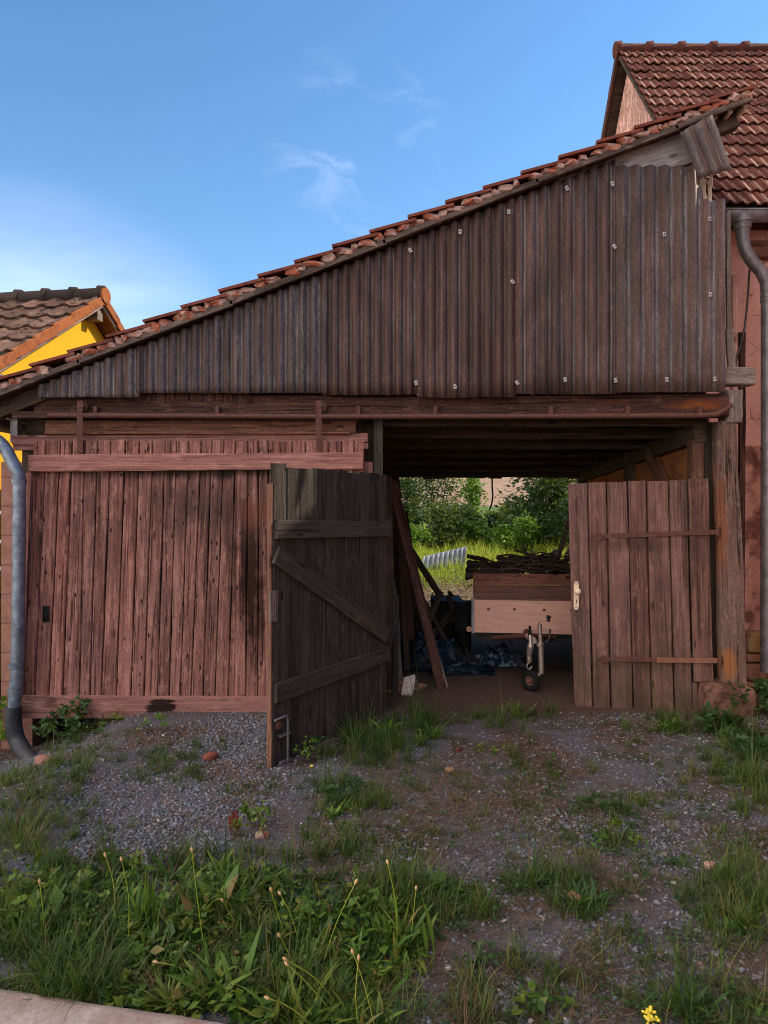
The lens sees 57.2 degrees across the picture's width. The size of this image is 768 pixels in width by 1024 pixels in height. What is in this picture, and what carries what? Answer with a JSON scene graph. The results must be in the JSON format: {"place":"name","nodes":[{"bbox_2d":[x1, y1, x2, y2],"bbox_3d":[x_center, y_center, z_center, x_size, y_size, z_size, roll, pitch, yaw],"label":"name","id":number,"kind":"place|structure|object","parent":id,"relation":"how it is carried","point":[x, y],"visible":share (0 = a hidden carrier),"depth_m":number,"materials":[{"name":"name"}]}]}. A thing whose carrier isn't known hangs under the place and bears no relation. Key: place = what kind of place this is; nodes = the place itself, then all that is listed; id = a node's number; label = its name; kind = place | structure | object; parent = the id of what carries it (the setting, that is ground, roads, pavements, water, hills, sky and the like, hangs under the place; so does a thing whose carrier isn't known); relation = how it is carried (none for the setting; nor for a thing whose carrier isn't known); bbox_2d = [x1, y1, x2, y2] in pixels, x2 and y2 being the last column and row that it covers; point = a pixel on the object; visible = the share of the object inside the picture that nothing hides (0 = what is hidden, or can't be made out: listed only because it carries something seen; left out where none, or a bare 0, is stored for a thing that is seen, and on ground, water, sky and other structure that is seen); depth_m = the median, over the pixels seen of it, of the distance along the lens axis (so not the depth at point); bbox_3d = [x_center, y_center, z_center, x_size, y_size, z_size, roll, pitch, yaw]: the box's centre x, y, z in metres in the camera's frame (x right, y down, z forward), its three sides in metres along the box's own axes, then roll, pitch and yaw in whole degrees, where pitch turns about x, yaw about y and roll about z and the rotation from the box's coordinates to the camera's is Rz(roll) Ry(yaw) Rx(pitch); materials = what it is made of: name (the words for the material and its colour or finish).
{"place":"outdoors","nodes":[
{"label":"outdoors","id":0,"kind":"place"},
{"bbox_2d":[0,989,222,1023],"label":"pavement","id":1,"kind":"structure","parent":0,"point":[36,1009],"depth_m":2.27,"materials":[{"name":"concrete"}]},
{"bbox_2d":[0,477,767,1023],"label":"ground","id":2,"kind":"structure","parent":0,"point":[556,679],"depth_m":4.13,"materials":[{"name":"gravel"}]},
{"bbox_2d":[0,695,7,741],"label":"nettle plant","id":3,"kind":"object","parent":2,"relation":"on","point":[2,727],"visible":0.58,"depth_m":5.60,"materials":[{"name":"green plant"}]},
{"bbox_2d":[6,781,47,835],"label":"dead stalk","id":4,"kind":"object","parent":2,"relation":"on","point":[19,814],"visible":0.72,"depth_m":3.40,"materials":[{"name":"plant"}]},
{"bbox_2d":[34,754,51,764],"bbox_3d":[-2.388,1.741,4.943,0.118,0.062,0.133,0,0,-43],"label":"stone","id":5,"kind":"object","parent":2,"relation":"on","point":[38,758],"visible":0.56,"depth_m":4.91,"materials":[{"name":"stone"}]},
{"bbox_2d":[0,285,124,679],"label":"yellow house","id":6,"kind":"structure","parent":2,"relation":"on","point":[42,324],"depth_m":8.85,"materials":[{"name":"paint"}]},
{"bbox_2d":[0,904,127,1004],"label":"grass tuft","id":7,"kind":"object","parent":2,"relation":"on","point":[47,958],"visible":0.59,"depth_m":2.46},
{"bbox_2d":[30,693,105,744],"bbox_3d":[-2.454,1.618,5.414,0.539,0.364,0.602,0,0,-41],"label":"nettle plant","id":8,"kind":"object","parent":2,"relation":"on","point":[49,725],"visible":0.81,"depth_m":5.41,"materials":[{"name":"green plant"}]},
{"bbox_2d":[84,860,193,947],"bbox_3d":[-0.972,1.509,2.765,0.303,0.286,0.467,0,0,38],"label":"plantain","id":9,"kind":"object","parent":2,"relation":"on","point":[148,899],"visible":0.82,"depth_m":2.75,"materials":[{"name":"green plant"}]},
{"bbox_2d":[155,893,210,923],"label":"dock plant","id":10,"kind":"object","parent":2,"relation":"on","point":[187,905],"visible":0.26,"depth_m":2.84,"materials":[{"name":"green plant"}]},
{"bbox_2d":[190,847,204,951],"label":"seed stalk","id":11,"kind":"object","parent":2,"relation":"on","point":[191,849],"visible":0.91,"depth_m":2.66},
{"bbox_2d":[202,751,218,760],"bbox_3d":[-1.149,1.616,4.661,0.088,0.060,0.097,0,0,35],"label":"brick fragment","id":12,"kind":"object","parent":2,"relation":"on","point":[210,756],"visible":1,"depth_m":4.63,"materials":[{"name":"brick"}]},
{"bbox_2d":[166,923,261,1023],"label":"plantain","id":13,"kind":"object","parent":2,"relation":"on","point":[208,970],"visible":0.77,"depth_m":2.43,"materials":[{"name":"green plant"}]},
{"bbox_2d":[0,705,432,1023],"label":"broadleaf weeds","id":14,"kind":"object","parent":2,"relation":"on","point":[384,966],"visible":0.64,"depth_m":2.71,"materials":[{"name":"green plant"}]},
{"bbox_2d":[177,863,263,931],"bbox_3d":[-0.681,1.574,2.869,0.263,0.194,0.318,0,0,31],"label":"dock plant","id":15,"kind":"object","parent":2,"relation":"on","point":[230,883],"visible":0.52,"depth_m":2.89,"materials":[{"name":"green plant"}]},
{"bbox_2d":[0,796,462,1023],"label":"grass","id":16,"kind":"structure","parent":2,"relation":"on","point":[26,941],"depth_m":2.66,"materials":[{"name":"plant"}]},
{"bbox_2d":[228,810,238,836],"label":"dock stalk","id":17,"kind":"object","parent":2,"relation":"on","point":[233,816],"visible":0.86,"depth_m":3.61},
{"bbox_2d":[216,754,265,838],"bbox_3d":[-0.713,1.421,3.523,0.241,0.441,0.058,0,0,0],"label":"dead stalk","id":18,"kind":"object","parent":2,"relation":"on","point":[230,764],"visible":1,"depth_m":3.51,"materials":[{"name":"plant"}]},
{"bbox_2d":[208,845,278,903],"bbox_3d":[-0.604,1.554,2.983,0.443,0.231,0.342,0,0,34],"label":"plantain","id":19,"kind":"object","parent":2,"relation":"on","point":[238,881],"visible":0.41,"depth_m":3.01,"materials":[{"name":"green plant"}]},
{"bbox_2d":[229,800,275,835],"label":"clover plant","id":20,"kind":"object","parent":2,"relation":"on","point":[267,810],"visible":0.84,"depth_m":3.69,"materials":[{"name":"green plant"}]},
{"bbox_2d":[255,830,268,839],"bbox_3d":[-0.617,1.642,3.571,0.070,0.042,0.060,0,0,0],"label":"stone","id":21,"kind":"object","parent":2,"relation":"on","point":[260,835],"visible":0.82,"depth_m":3.55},
{"bbox_2d":[11,825,520,1020],"bbox_3d":[-0.631,1.565,2.808,2.467,0.339,1.237,0,0,0],"label":"standing straw","id":22,"kind":"object","parent":2,"relation":"on","point":[230,928],"visible":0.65,"depth_m":2.64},
{"bbox_2d":[236,961,358,1023],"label":"plantain","id":23,"kind":"object","parent":2,"relation":"on","point":[297,998],"visible":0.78,"depth_m":2.32,"materials":[{"name":"green plant"}]},
{"bbox_2d":[284,961,329,1009],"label":"seed stalk","id":24,"kind":"object","parent":2,"relation":"on","point":[286,963],"visible":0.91,"depth_m":2.34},
{"bbox_2d":[282,957,336,1002],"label":"seed stalk","id":25,"kind":"object","parent":2,"relation":"on","point":[285,959],"visible":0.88,"depth_m":2.36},
{"bbox_2d":[293,735,329,762],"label":"clover plant","id":26,"kind":"object","parent":2,"relation":"on","point":[317,741],"visible":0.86,"depth_m":4.61,"materials":[{"name":"green plant"}]},
{"bbox_2d":[322,879,357,965],"bbox_3d":[-0.166,1.510,2.564,0.142,0.356,0.011,0,0,7],"label":"seed stalk","id":27,"kind":"object","parent":2,"relation":"on","point":[355,881],"visible":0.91,"depth_m":2.56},
{"bbox_2d":[324,769,367,806],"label":"clover plant","id":28,"kind":"object","parent":2,"relation":"on","point":[350,783],"visible":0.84,"depth_m":3.98,"materials":[{"name":"green plant"}]},
{"bbox_2d":[351,949,373,1022],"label":"seed stalk","id":29,"kind":"object","parent":2,"relation":"on","point":[352,951],"visible":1,"depth_m":2.25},
{"bbox_2d":[0,84,757,767],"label":"barn","id":30,"kind":"structure","parent":2,"relation":"on","point":[202,478],"depth_m":5.63,"materials":[{"name":"wood"}]},
{"bbox_2d":[21,400,363,718],"bbox_3d":[-1.522,0.386,5.627,2.795,2.550,0.089,0,0,0],"label":"sliding door","id":31,"kind":"structure","parent":30,"relation":"in","point":[99,470],"depth_m":5.64,"materials":[{"name":"wood"}]},
{"bbox_2d":[267,463,390,767],"bbox_3d":[-0.352,0.707,5.101,0.073,2.051,1.449,0,0,32],"label":"open door leaf","id":32,"kind":"structure","parent":30,"relation":"in","point":[328,631],"depth_m":4.97,"materials":[{"name":"brown wood"}]},
{"bbox_2d":[568,479,723,710],"bbox_3d":[2.184,0.725,5.889,1.261,2.002,0.149,0,0,6],"label":"closed door leaf","id":33,"kind":"structure","parent":30,"relation":"in","point":[658,531],"depth_m":5.88,"materials":[{"name":"wood"}]},
{"bbox_2d":[0,641,767,1023],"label":"thin grass","id":34,"kind":"structure","parent":2,"relation":"on","point":[758,901],"depth_m":3.24,"materials":[{"name":"plant"}]},
{"bbox_2d":[0,712,767,1023],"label":"dry straw","id":35,"kind":"object","parent":2,"relation":"on","point":[488,844],"visible":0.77,"depth_m":3.28,"materials":[{"name":"plant"}]},
{"bbox_2d":[1,710,767,1023],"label":"ribwort","id":36,"kind":"object","parent":2,"relation":"on","point":[346,946],"visible":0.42,"depth_m":2.73,"materials":[{"name":"green plant"}]},
{"bbox_2d":[354,718,417,746],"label":"grass tuft","id":37,"kind":"object","parent":2,"relation":"on","point":[381,731],"visible":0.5,"depth_m":4.94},
{"bbox_2d":[6,712,767,1023],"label":"weeds","id":38,"kind":"object","parent":2,"relation":"on","point":[640,938],"visible":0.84,"depth_m":3.15,"materials":[{"name":"green plant"}]},
{"bbox_2d":[386,477,393,688],"bbox_3d":[0.053,0.658,6.525,0.077,1.987,0.280,0,0,-8],"label":"board","id":39,"kind":"object","parent":2,"relation":"on","point":[390,580],"visible":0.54,"depth_m":6.51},
{"bbox_2d":[392,595,398,695],"bbox_3d":[0.106,1.210,6.425,0.056,0.882,0.286,0,0,4],"label":"board","id":40,"kind":"object","parent":2,"relation":"on","point":[395,648],"visible":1,"depth_m":6.40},
{"bbox_2d":[394,579,402,680],"bbox_3d":[0.122,1.156,6.925,0.049,0.977,0.293,0,0,-17],"label":"board","id":41,"kind":"object","parent":2,"relation":"on","point":[400,677],"visible":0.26,"depth_m":6.84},
{"bbox_2d":[364,892,437,978],"bbox_3d":[0.060,1.592,2.664,0.311,0.230,0.316,0,0,0],"label":"plantain","id":42,"kind":"object","parent":2,"relation":"on","point":[411,937],"visible":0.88,"depth_m":2.69,"materials":[{"name":"green plant"}]},
{"bbox_2d":[396,486,409,669],"bbox_3d":[0.191,0.681,7.425,0.065,1.920,0.306,0,0,-21],"label":"board","id":43,"kind":"object","parent":2,"relation":"on","point":[406,659],"visible":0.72,"depth_m":7.38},
{"bbox_2d":[392,477,417,637],"bbox_3d":[0.210,0.568,9.325,0.193,2.164,0.499,0,0,-45],"label":"board","id":44,"kind":"object","parent":2,"relation":"on","point":[396,567],"visible":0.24,"depth_m":9.28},
{"bbox_2d":[401,674,414,694],"bbox_3d":[0.217,1.560,6.350,0.130,0.170,0.100,0,0,0],"label":"plastic canister","id":45,"kind":"object","parent":2,"relation":"on","point":[408,682],"visible":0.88,"depth_m":6.30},
{"bbox_2d":[404,556,414,640],"bbox_3d":[0.248,0.783,7.825,0.084,1.720,0.343,0,0,-30],"label":"board","id":46,"kind":"object","parent":2,"relation":"on","point":[411,634],"visible":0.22,"depth_m":7.77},
{"bbox_2d":[404,511,420,631],"bbox_3d":[0.355,0.819,9.425,0.148,1.667,0.438,0,0,-42],"label":"board","id":47,"kind":"object","parent":2,"relation":"on","point":[418,622],"visible":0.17,"depth_m":9.35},
{"bbox_2d":[399,477,430,538],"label":"bush","id":48,"kind":"object","parent":2,"relation":"on","point":[409,491],"visible":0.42,"depth_m":17.30,"materials":[{"name":"green plant"}]},
{"bbox_2d":[392,480,446,688],"bbox_3d":[0.306,0.669,6.752,0.683,1.967,0.097,0,0,41],"label":"plank","id":49,"kind":"object","parent":2,"relation":"on","point":[414,575],"visible":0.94,"depth_m":6.73,"materials":[{"name":"wood"}]},
{"bbox_2d":[410,522,436,547],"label":"bush","id":50,"kind":"object","parent":2,"relation":"on","point":[417,534],"visible":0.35,"depth_m":15.36,"materials":[{"name":"green plant"}]},
{"bbox_2d":[414,718,452,738],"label":"plantain","id":51,"kind":"object","parent":2,"relation":"on","point":[434,734],"visible":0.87,"depth_m":5.02,"materials":[{"name":"green plant"}]},
{"bbox_2d":[395,575,472,604],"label":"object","id":52,"kind":"object","parent":2,"relation":"on","point":[447,585],"visible":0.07,"depth_m":11.46,"materials":[{"name":"plant"}]},
{"bbox_2d":[400,626,471,671],"bbox_3d":[0.520,1.426,7.750,0.902,0.421,1.158,0,0,0],"label":"tarp","id":53,"kind":"object","parent":2,"relation":"on","point":[452,651],"visible":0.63,"depth_m":7.43,"materials":[{"name":"blue plastic"}]},
{"bbox_2d":[429,591,443,621],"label":"board","id":54,"kind":"object","parent":53,"relation":"on","point":[436,604],"visible":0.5,"depth_m":8.28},
{"bbox_2d":[426,600,446,640],"bbox_3d":[0.619,1.313,8.325,0.393,0.506,0.054,0,0,45],"label":"board","id":55,"kind":"object","parent":53,"relation":"on","point":[439,629],"visible":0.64,"depth_m":8.30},
{"bbox_2d":[411,863,467,904],"bbox_3d":[0.248,1.609,3.009,0.203,0.150,0.317,0,0,-37],"label":"plantain","id":56,"kind":"object","parent":2,"relation":"on","point":[441,885],"visible":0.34,"depth_m":3.01,"materials":[{"name":"green plant"}]},
{"bbox_2d":[413,477,467,531],"bbox_3d":[1.619,-0.417,20.983,2.006,2.307,2.268,0,0,0],"label":"tree","id":57,"kind":"object","parent":2,"relation":"on","point":[438,487],"visible":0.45,"depth_m":20.84,"materials":[{"name":"green plant"}]},
{"bbox_2d":[423,547,466,569],"bbox_3d":[1.127,0.890,13.250,1.032,0.460,0.108,0,0,-25],"label":"metal sheet","id":58,"kind":"object","parent":2,"relation":"on","point":[428,560],"visible":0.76,"depth_m":13.27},
{"bbox_2d":[419,496,473,548],"bbox_3d":[1.435,0.277,15.987,1.519,1.280,1.448,0,0,0],"label":"bush","id":59,"kind":"object","parent":2,"relation":"on","point":[440,516],"visible":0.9,"depth_m":15.84,"materials":[{"name":"green plant"}]},
{"bbox_2d":[431,595,461,643],"bbox_3d":[0.783,1.348,8.800,0.364,0.544,0.600,0,0,0],"label":"tub","id":60,"kind":"object","parent":2,"relation":"on","point":[442,610],"visible":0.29,"depth_m":8.50,"materials":[{"name":"plastic"}]},
{"bbox_2d":[413,548,443,595],"bbox_3d":[0.525,0.773,9.050,0.542,0.766,0.091,0,0,12],"label":"timber","id":61,"kind":"object","parent":60,"relation":"on","point":[428,577],"visible":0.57,"depth_m":9.01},
{"bbox_2d":[433,605,454,634],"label":"board","id":62,"kind":"object","parent":60,"relation":"on","point":[442,623],"visible":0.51,"depth_m":8.39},
{"bbox_2d":[425,659,494,675],"bbox_3d":[0.780,1.577,7.250,0.726,0.120,0.464,0,0,0],"label":"tarp","id":63,"kind":"object","parent":2,"relation":"on","point":[459,667],"visible":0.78,"depth_m":7.14,"materials":[{"name":"blue plastic"}]},
{"bbox_2d":[436,500,492,540],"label":"bush","id":64,"kind":"object","parent":2,"relation":"on","point":[470,512],"visible":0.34,"depth_m":18.19,"materials":[{"name":"green plant"}]},
{"bbox_2d":[423,964,510,1023],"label":"dry tuft","id":65,"kind":"object","parent":2,"relation":"on","point":[465,1010],"visible":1,"depth_m":2.29,"materials":[{"name":"plant"}]},
{"bbox_2d":[454,478,488,514],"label":"bush","id":66,"kind":"object","parent":2,"relation":"on","point":[471,488],"visible":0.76,"depth_m":19.88,"materials":[{"name":"green plant"}]},
{"bbox_2d":[454,516,492,547],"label":"bush","id":67,"kind":"object","parent":2,"relation":"on","point":[477,529],"visible":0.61,"depth_m":16.02,"materials":[{"name":"green plant"}]},
{"bbox_2d":[446,878,506,925],"bbox_3d":[0.381,1.586,2.925,0.298,0.184,0.207,0,0,28],"label":"plantain","id":68,"kind":"object","parent":2,"relation":"on","point":[484,904],"visible":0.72,"depth_m":2.92,"materials":[{"name":"green plant"}]},
{"bbox_2d":[455,940,519,983],"bbox_3d":[0.374,1.655,2.592,0.222,0.119,0.165,0,0,-34],"label":"clover plant","id":69,"kind":"object","parent":2,"relation":"on","point":[494,955],"visible":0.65,"depth_m":2.59,"materials":[{"name":"green plant"}]},
{"bbox_2d":[470,742,507,755],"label":"clover plant","id":70,"kind":"object","parent":2,"relation":"on","point":[493,749],"visible":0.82,"depth_m":4.74,"materials":[{"name":"green plant"}]},
{"bbox_2d":[480,508,516,539],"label":"bush","id":71,"kind":"object","parent":2,"relation":"on","point":[496,517],"visible":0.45,"depth_m":18.55,"materials":[{"name":"green plant"}]},
{"bbox_2d":[476,641,525,666],"bbox_3d":[1.280,1.531,7.750,0.488,0.226,0.633,0,0,0],"label":"tarp","id":72,"kind":"object","parent":2,"relation":"on","point":[500,655],"visible":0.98,"depth_m":7.57,"materials":[{"name":"blue plastic"}]},
{"bbox_2d":[485,521,527,551],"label":"bush","id":73,"kind":"object","parent":2,"relation":"on","point":[502,532],"visible":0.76,"depth_m":15.34,"materials":[{"name":"green plant"}]},
{"bbox_2d":[491,494,529,517],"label":"bush","id":74,"kind":"object","parent":2,"relation":"on","point":[506,507],"visible":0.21,"depth_m":20.26,"materials":[{"name":"green plant"}]},
{"bbox_2d":[498,699,541,720],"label":"plantain","id":75,"kind":"object","parent":2,"relation":"on","point":[518,713],"visible":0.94,"depth_m":5.61,"materials":[{"name":"green plant"}]},
{"bbox_2d":[455,567,591,690],"bbox_3d":[1.581,1.131,7.672,1.593,1.045,2.664,0,0,0],"label":"trailer","id":76,"kind":"object","parent":2,"relation":"on","point":[530,609],"visible":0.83,"depth_m":6.94,"materials":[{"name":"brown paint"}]},
{"bbox_2d":[445,594,457,636],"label":"board","id":77,"kind":"object","parent":76,"relation":"on","point":[450,603],"visible":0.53,"depth_m":8.41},
{"bbox_2d":[467,554,498,565],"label":"branch","id":78,"kind":"object","parent":76,"relation":"on","point":[479,557],"visible":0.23,"depth_m":7.80,"materials":[{"name":"brown plant"}]},
{"bbox_2d":[465,568,521,573],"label":"branch","id":79,"kind":"object","parent":76,"relation":"on","point":[470,569],"visible":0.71,"depth_m":7.25,"materials":[{"name":"brown plant"}]},
{"bbox_2d":[500,567,567,572],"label":"branch","id":80,"kind":"object","parent":76,"relation":"on","point":[510,568],"visible":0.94,"depth_m":6.96,"materials":[{"name":"brown plant"}]},
{"bbox_2d":[515,549,554,563],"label":"branch","id":81,"kind":"object","parent":76,"relation":"on","point":[529,553],"visible":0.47,"depth_m":7.71,"materials":[{"name":"brown plant"}]},
{"bbox_2d":[496,552,560,557],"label":"branch","id":82,"kind":"object","parent":81,"relation":"on","point":[502,555],"visible":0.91,"depth_m":7.52,"materials":[{"name":"brown plant"}]},
{"bbox_2d":[558,514,568,558],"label":"board","id":83,"kind":"object","parent":76,"relation":"on","point":[563,538],"visible":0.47,"depth_m":8.28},
{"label":"branch","id":84,"kind":"object","parent":76,"relation":"on","visible":0},
{"bbox_2d":[499,559,569,566],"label":"branch","id":85,"kind":"object","parent":84,"relation":"on","point":[513,561],"visible":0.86,"depth_m":7.16,"materials":[{"name":"brown plant"}]},
{"bbox_2d":[510,509,541,554],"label":"bush","id":86,"kind":"object","parent":2,"relation":"on","point":[522,522],"visible":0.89,"depth_m":14.52,"materials":[{"name":"green plant"}]},
{"bbox_2d":[496,839,564,896],"bbox_3d":[0.630,1.568,3.078,0.316,0.185,0.351,0,0,0],"label":"plantain","id":87,"kind":"object","parent":2,"relation":"on","point":[533,867],"visible":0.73,"depth_m":3.08,"materials":[{"name":"green plant"}]},
{"bbox_2d":[489,477,576,538],"bbox_3d":[3.926,-0.460,16.667,3.076,2.747,2.751,0,0,-44],"label":"tree","id":88,"kind":"object","parent":2,"relation":"on","point":[541,498],"visible":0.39,"depth_m":16.09,"materials":[{"name":"green plant"}]},
{"bbox_2d":[513,512,568,551],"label":"bush","id":89,"kind":"object","parent":2,"relation":"on","point":[543,537],"visible":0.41,"depth_m":15.46,"materials":[{"name":"green plant"}]},
{"bbox_2d":[509,978,577,1023],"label":"clover plant","id":90,"kind":"object","parent":2,"relation":"on","point":[541,1001],"visible":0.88,"depth_m":2.37,"materials":[{"name":"green plant"}]},
{"bbox_2d":[538,483,574,550],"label":"bush","id":91,"kind":"object","parent":2,"relation":"on","point":[564,512],"visible":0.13,"depth_m":15.00,"materials":[{"name":"green plant"}]},
{"bbox_2d":[533,932,628,998],"bbox_3d":[0.743,1.633,2.576,0.334,0.159,0.347,0,0,-40],"label":"dry tuft","id":92,"kind":"object","parent":2,"relation":"on","point":[575,964],"visible":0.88,"depth_m":2.58,"materials":[{"name":"plant"}]},
{"bbox_2d":[562,872,624,915],"bbox_3d":[0.839,1.597,2.901,0.237,0.137,0.231,0,0,-36],"label":"plantain","id":93,"kind":"object","parent":2,"relation":"on","point":[592,891],"visible":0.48,"depth_m":2.90,"materials":[{"name":"green plant"}]},
{"bbox_2d":[575,789,637,829],"bbox_3d":[1.175,1.588,3.768,0.296,0.167,0.364,0,0,0],"label":"clover plant","id":94,"kind":"object","parent":2,"relation":"on","point":[591,799],"visible":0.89,"depth_m":3.83,"materials":[{"name":"green plant"}]},
{"bbox_2d":[590,814,643,849],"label":"clover plant","id":95,"kind":"object","parent":2,"relation":"on","point":[615,821],"visible":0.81,"depth_m":3.40,"materials":[{"name":"green plant"}]},
{"bbox_2d":[641,1005,659,1023],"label":"yellow flower","id":96,"kind":"object","parent":2,"relation":"on","point":[649,1017],"visible":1,"depth_m":2.22,"materials":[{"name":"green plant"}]},
{"bbox_2d":[636,711,691,738],"bbox_3d":[2.103,1.604,5.260,0.424,0.253,0.479,0,0,0],"label":"plantain","id":97,"kind":"object","parent":2,"relation":"on","point":[669,724],"visible":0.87,"depth_m":5.31,"materials":[{"name":"green plant"}]},
{"bbox_2d":[601,40,767,685],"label":"farmhouse","id":98,"kind":"object","parent":2,"relation":"on","point":[651,81],"visible":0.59,"depth_m":6.75,"materials":[{"name":"tile"}]},
{"bbox_2d":[664,972,745,1023],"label":"plantain","id":99,"kind":"object","parent":2,"relation":"on","point":[721,997],"visible":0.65,"depth_m":2.34,"materials":[{"name":"green plant"}]},
{"bbox_2d":[690,700,745,735],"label":"nettle plant","id":100,"kind":"object","parent":2,"relation":"on","point":[707,719],"visible":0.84,"depth_m":5.23,"materials":[{"name":"green plant"}]},
{"bbox_2d":[714,744,767,791],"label":"grass tuft","id":101,"kind":"object","parent":2,"relation":"on","point":[756,772],"visible":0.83,"depth_m":4.23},
{"bbox_2d":[722,725,767,760],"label":"nettle plant","id":102,"kind":"object","parent":2,"relation":"on","point":[759,738],"visible":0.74,"depth_m":4.64,"materials":[{"name":"green plant"}]},
{"bbox_2d":[727,672,767,718],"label":"nettle plant","id":103,"kind":"object","parent":2,"relation":"on","point":[760,684],"visible":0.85,"depth_m":5.64,"materials":[{"name":"green plant"}]},
{"bbox_2d":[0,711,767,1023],"bbox_3d":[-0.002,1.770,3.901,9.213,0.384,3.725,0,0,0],"label":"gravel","id":104,"kind":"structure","parent":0,"point":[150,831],"depth_m":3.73,"materials":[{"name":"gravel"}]},
{"bbox_2d":[136,713,171,733],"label":"clover plant","id":105,"kind":"object","parent":104,"relation":"on","point":[158,717],"visible":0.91,"depth_m":5.16,"materials":[{"name":"green plant"}]},
{"bbox_2d":[0,0,767,395],"label":"sky","id":106,"kind":"structure","parent":0,"point":[163,155],"materials":[{"name":"blue"}]},
{"bbox_2d":[413,532,568,591],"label":"meadow grass","id":107,"kind":"structure","parent":0,"point":[477,548],"depth_m":14.34,"materials":[{"name":"plant"}]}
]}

